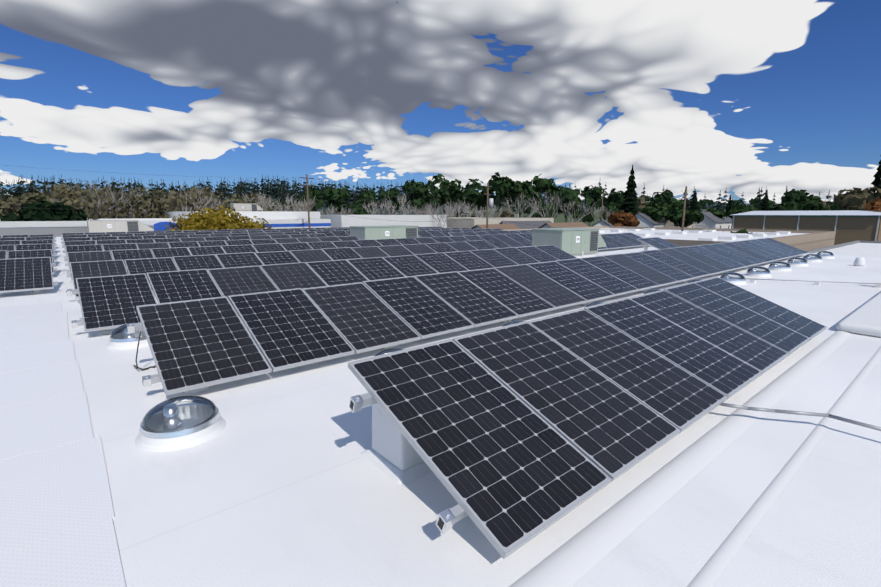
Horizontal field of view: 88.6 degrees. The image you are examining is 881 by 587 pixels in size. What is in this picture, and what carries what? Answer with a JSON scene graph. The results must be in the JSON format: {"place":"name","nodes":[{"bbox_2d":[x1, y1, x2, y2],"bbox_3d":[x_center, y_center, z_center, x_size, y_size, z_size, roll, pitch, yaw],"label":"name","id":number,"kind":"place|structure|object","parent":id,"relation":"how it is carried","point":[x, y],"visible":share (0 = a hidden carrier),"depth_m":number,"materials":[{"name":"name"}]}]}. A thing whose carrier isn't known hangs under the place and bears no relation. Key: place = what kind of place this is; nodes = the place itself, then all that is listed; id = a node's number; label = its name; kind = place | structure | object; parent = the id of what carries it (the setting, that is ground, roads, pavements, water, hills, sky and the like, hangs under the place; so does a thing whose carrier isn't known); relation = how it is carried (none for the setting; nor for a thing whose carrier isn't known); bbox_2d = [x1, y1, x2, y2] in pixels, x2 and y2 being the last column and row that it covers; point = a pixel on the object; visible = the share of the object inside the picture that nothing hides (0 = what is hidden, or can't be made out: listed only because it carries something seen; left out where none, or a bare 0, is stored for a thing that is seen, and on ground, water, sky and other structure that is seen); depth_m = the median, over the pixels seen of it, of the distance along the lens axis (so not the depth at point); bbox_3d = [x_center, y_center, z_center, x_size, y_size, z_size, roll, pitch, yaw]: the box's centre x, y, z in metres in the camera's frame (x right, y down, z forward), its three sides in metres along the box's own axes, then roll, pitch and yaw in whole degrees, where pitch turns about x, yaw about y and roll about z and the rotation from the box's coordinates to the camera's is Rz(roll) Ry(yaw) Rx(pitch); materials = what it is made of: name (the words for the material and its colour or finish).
{"place":"outdoors","nodes":[
{"label":"outdoors","id":0,"kind":"place"},
{"bbox_2d":[1,197,455,218],"bbox_3d":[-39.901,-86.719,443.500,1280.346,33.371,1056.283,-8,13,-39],"label":"hill ridge","id":1,"kind":"structure","parent":0,"point":[325,210],"depth_m":490.10,"materials":[{"name":"green plant"}]},
{"bbox_2d":[0,0,880,203],"label":"sky","id":2,"kind":"structure","parent":0,"point":[738,96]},
{"bbox_2d":[449,200,725,225],"bbox_3d":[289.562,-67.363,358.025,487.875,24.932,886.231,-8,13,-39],"label":"hill","id":3,"kind":"structure","parent":0,"point":[560,217],"depth_m":365.09,"materials":[{"name":"green plant"}]},
{"bbox_2d":[457,182,835,215],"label":"hillside trees","id":4,"kind":"object","parent":3,"relation":"on","point":[757,201],"visible":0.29,"depth_m":381.86,"materials":[{"name":"green plant"}]},
{"bbox_2d":[509,257,880,586],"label":"roof curbs and ridges","id":5,"kind":"structure","parent":0,"point":[576,557],"depth_m":3.04,"materials":[{"name":"white"}]},
{"bbox_2d":[706,203,776,208],"bbox_3d":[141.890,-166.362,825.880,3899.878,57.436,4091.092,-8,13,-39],"label":"hill","id":6,"kind":"structure","parent":0,"point":[732,203],"depth_m":1553.89,"materials":[{"name":"green plant"}]},
{"label":"terrain","id":7,"kind":"structure","parent":0,"visible":0},
{"bbox_2d":[0,218,330,230],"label":"building","id":8,"kind":"structure","parent":7,"relation":"on","point":[158,223],"depth_m":60.14,"materials":[{"name":"grey"}]},
{"bbox_2d":[162,211,319,219],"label":"building","id":9,"kind":"structure","parent":7,"relation":"on","point":[277,215],"depth_m":74.56,"materials":[{"name":"grey paint"}]},
{"bbox_2d":[230,203,262,210],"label":"rooftop hvac unit","id":10,"kind":"object","parent":9,"relation":"on","point":[245,206],"visible":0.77,"depth_m":72.15,"materials":[{"name":"grey metal"}]},
{"bbox_2d":[0,179,615,227],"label":"tree line","id":11,"kind":"object","parent":7,"relation":"on","point":[97,204],"visible":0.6,"depth_m":86.78,"materials":[{"name":"grey plant"}]},
{"bbox_2d":[0,174,725,211],"bbox_3d":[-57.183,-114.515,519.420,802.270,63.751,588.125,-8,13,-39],"label":"evergreen trees","id":12,"kind":"object","parent":7,"relation":"on","point":[281,190],"visible":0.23,"depth_m":543.68,"materials":[{"name":"green plant"}]},
{"bbox_2d":[320,215,446,227],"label":"building","id":13,"kind":"structure","parent":7,"relation":"on","point":[347,220],"depth_m":83.20,"materials":[{"name":"grey"}]},
{"bbox_2d":[2,165,876,231],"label":"utility poles","id":14,"kind":"object","parent":7,"relation":"on","point":[491,200],"visible":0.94,"depth_m":58.13,"materials":[{"name":"brown wood"}]},
{"bbox_2d":[0,237,880,586],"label":"roof","id":15,"kind":"structure","parent":7,"relation":"on","point":[278,481],"depth_m":2.97,"materials":[{"name":"white"}]},
{"bbox_2d":[0,302,125,586],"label":"walkway pads","id":16,"kind":"object","parent":15,"relation":"on","point":[57,516],"visible":0.96,"depth_m":3.21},
{"bbox_2d":[0,225,153,236],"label":"building","id":17,"kind":"structure","parent":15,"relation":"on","point":[57,231],"depth_m":35.46,"materials":[{"name":"grey paint"}]},
{"bbox_2d":[86,220,153,233],"bbox_3d":[-26.234,-5.375,37.059,4.330,1.310,1.778,-8,13,-39],"label":"rooftop hvac unit","id":18,"kind":"object","parent":15,"relation":"on","point":[105,226],"visible":0.81,"depth_m":36.17,"materials":[{"name":"grey metal"}]},
{"bbox_2d":[133,331,155,370],"bbox_3d":[-3.484,0.649,5.218,0.318,0.500,0.297,-1,10,-8],"label":"cable","id":19,"kind":"object","parent":15,"relation":"on","point":[136,366],"visible":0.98,"depth_m":5.15,"materials":[{"name":"black metal"}]},
{"bbox_2d":[349,225,417,239],"bbox_3d":[-3.095,-3.165,25.013,3.460,1.140,1.678,-8,13,-39],"label":"rooftop hvac unit","id":20,"kind":"object","parent":15,"relation":"on","point":[381,232],"visible":0.58,"depth_m":24.16,"materials":[{"name":"grey paint"}]},
{"bbox_2d":[360,403,430,483],"bbox_3d":[-0.264,0.981,3.348,0.480,0.500,0.540,-8,13,-39],"label":"support pedestal","id":21,"kind":"object","parent":15,"relation":"on","point":[393,454],"visible":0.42,"depth_m":3.20,"materials":[{"name":"white metal"}]},
{"bbox_2d":[31,235,801,523],"bbox_3d":[-6.250,-1.572,17.570,37.830,0.588,31.926,-8,13,-39],"label":"panel racking","id":22,"kind":"object","parent":15,"relation":"on","point":[458,512],"visible":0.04,"depth_m":5.07,"materials":[{"name":"white metal"}]},
{"bbox_2d":[63,242,642,533],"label":"rail end brackets","id":23,"kind":"object","parent":22,"relation":"on","point":[445,521],"visible":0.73,"depth_m":3.01,"materials":[{"name":"silver metal"}]},
{"bbox_2d":[0,227,826,558],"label":"solar panels","id":24,"kind":"object","parent":22,"relation":"on","point":[516,435],"visible":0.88,"depth_m":5.45,"materials":[{"name":"black glass"}]},
{"bbox_2d":[107,253,834,451],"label":"skylight curbs","id":25,"kind":"structure","parent":15,"relation":"on","point":[154,439],"depth_m":3.81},
{"bbox_2d":[111,251,833,431],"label":"skylight domes","id":26,"kind":"structure","parent":25,"relation":"on","point":[159,407],"depth_m":5.12,"materials":[{"name":"clear plastic"}]},
{"bbox_2d":[532,228,605,257],"bbox_3d":[5.525,-2.150,19.114,3.380,1.190,1.528,-8,13,-39],"label":"rooftop hvac unit","id":27,"kind":"object","parent":15,"relation":"on","point":[581,242],"visible":0.88,"depth_m":18.26,"materials":[{"name":"grey paint"}]},
{"bbox_2d":[719,278,880,430],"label":"roof conduits","id":28,"kind":"object","parent":15,"relation":"on","point":[877,285],"visible":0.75,"depth_m":3.89,"materials":[{"name":"grey metal"}]},
{"bbox_2d":[0,160,880,220],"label":"conifer trees","id":29,"kind":"object","parent":7,"relation":"on","point":[38,211],"visible":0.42,"depth_m":56.69,"materials":[{"name":"green plant"}]},
{"bbox_2d":[447,217,553,228],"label":"building","id":30,"kind":"structure","parent":7,"relation":"on","point":[469,222],"depth_m":93.94,"materials":[{"name":"grey"}]},
{"bbox_2d":[149,172,880,233],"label":"broadleaf trees","id":31,"kind":"object","parent":7,"relation":"on","point":[422,197],"visible":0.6,"depth_m":189.18,"materials":[{"name":"green plant"}]},
{"bbox_2d":[471,201,731,228],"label":"houses","id":32,"kind":"structure","parent":7,"relation":"on","point":[708,222],"depth_m":127.83,"materials":[{"name":"grey"}]},
{"bbox_2d":[502,226,835,250],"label":"tan block building","id":33,"kind":"structure","parent":7,"relation":"on","point":[805,240],"depth_m":43.41,"materials":[{"name":"grey"}]},
{"bbox_2d":[731,210,880,244],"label":"building","id":34,"kind":"structure","parent":7,"relation":"on","point":[861,224],"depth_m":86.92,"materials":[{"name":"metal"}]},
{"bbox_2d":[807,240,880,256],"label":"roof","id":35,"kind":"structure","parent":7,"relation":"on","point":[864,248],"depth_m":35.34,"materials":[{"name":"grey"}]}
]}

